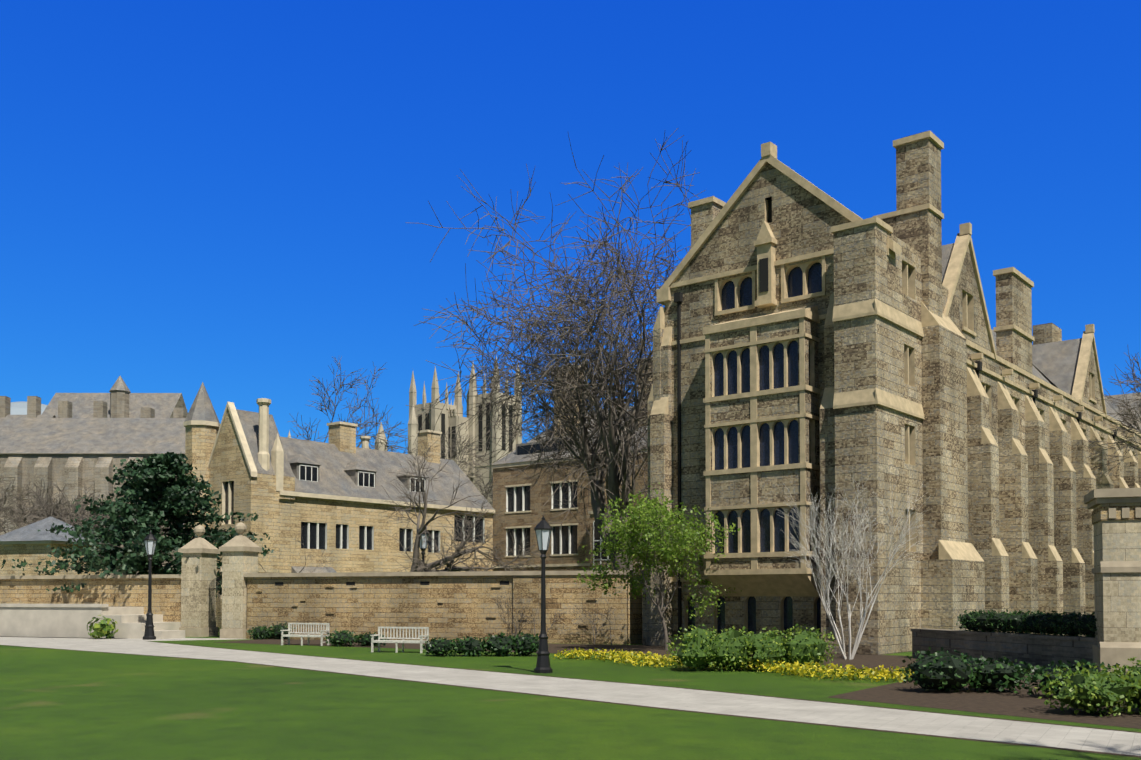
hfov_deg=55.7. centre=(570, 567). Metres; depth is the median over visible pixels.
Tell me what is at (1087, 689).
shrubs
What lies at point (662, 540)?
young tree
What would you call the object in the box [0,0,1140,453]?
sky
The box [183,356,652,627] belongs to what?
court buildings
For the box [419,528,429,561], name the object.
court lamp post
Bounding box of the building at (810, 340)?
[642,130,1140,654]
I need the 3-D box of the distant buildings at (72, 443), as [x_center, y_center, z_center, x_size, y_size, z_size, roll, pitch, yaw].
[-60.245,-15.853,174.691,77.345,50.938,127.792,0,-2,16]
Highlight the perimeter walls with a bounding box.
[0,488,1140,674]
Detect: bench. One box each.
[280,623,329,645]
[370,627,428,652]
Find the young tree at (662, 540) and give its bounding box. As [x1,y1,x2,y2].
[574,483,741,649]
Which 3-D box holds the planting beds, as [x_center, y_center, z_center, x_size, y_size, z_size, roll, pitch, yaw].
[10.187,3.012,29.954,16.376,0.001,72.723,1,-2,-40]
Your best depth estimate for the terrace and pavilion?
58.62 m
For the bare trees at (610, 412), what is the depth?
60.71 m
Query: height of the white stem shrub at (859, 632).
6.754 m
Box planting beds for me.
[217,639,1140,728]
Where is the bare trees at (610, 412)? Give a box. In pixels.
[0,128,1140,644]
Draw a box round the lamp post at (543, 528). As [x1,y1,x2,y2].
[534,515,552,672]
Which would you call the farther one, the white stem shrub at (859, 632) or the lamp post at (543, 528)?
the white stem shrub at (859, 632)
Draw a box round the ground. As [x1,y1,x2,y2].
[0,628,1140,759]
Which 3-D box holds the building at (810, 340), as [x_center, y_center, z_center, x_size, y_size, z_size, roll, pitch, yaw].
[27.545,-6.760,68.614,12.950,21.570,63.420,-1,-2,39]
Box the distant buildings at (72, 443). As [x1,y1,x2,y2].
[0,356,521,574]
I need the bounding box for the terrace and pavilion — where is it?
[0,517,184,638]
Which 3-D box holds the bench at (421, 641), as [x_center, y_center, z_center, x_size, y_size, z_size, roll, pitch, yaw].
[-6.727,2.845,42.514,2.240,1.000,0.660,-1,-2,19]
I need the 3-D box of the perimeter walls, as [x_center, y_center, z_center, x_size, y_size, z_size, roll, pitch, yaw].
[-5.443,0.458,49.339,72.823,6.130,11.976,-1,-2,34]
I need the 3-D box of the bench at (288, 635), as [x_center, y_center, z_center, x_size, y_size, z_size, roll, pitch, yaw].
[-11.965,3.006,48.647,2.140,1.000,0.660,-1,-2,19]
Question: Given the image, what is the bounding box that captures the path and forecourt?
[0,636,1140,757]
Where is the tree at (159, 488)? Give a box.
[1,452,273,597]
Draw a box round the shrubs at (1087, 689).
[86,609,1140,716]
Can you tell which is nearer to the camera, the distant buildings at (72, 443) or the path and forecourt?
the path and forecourt
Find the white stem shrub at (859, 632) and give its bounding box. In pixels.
[774,466,930,658]

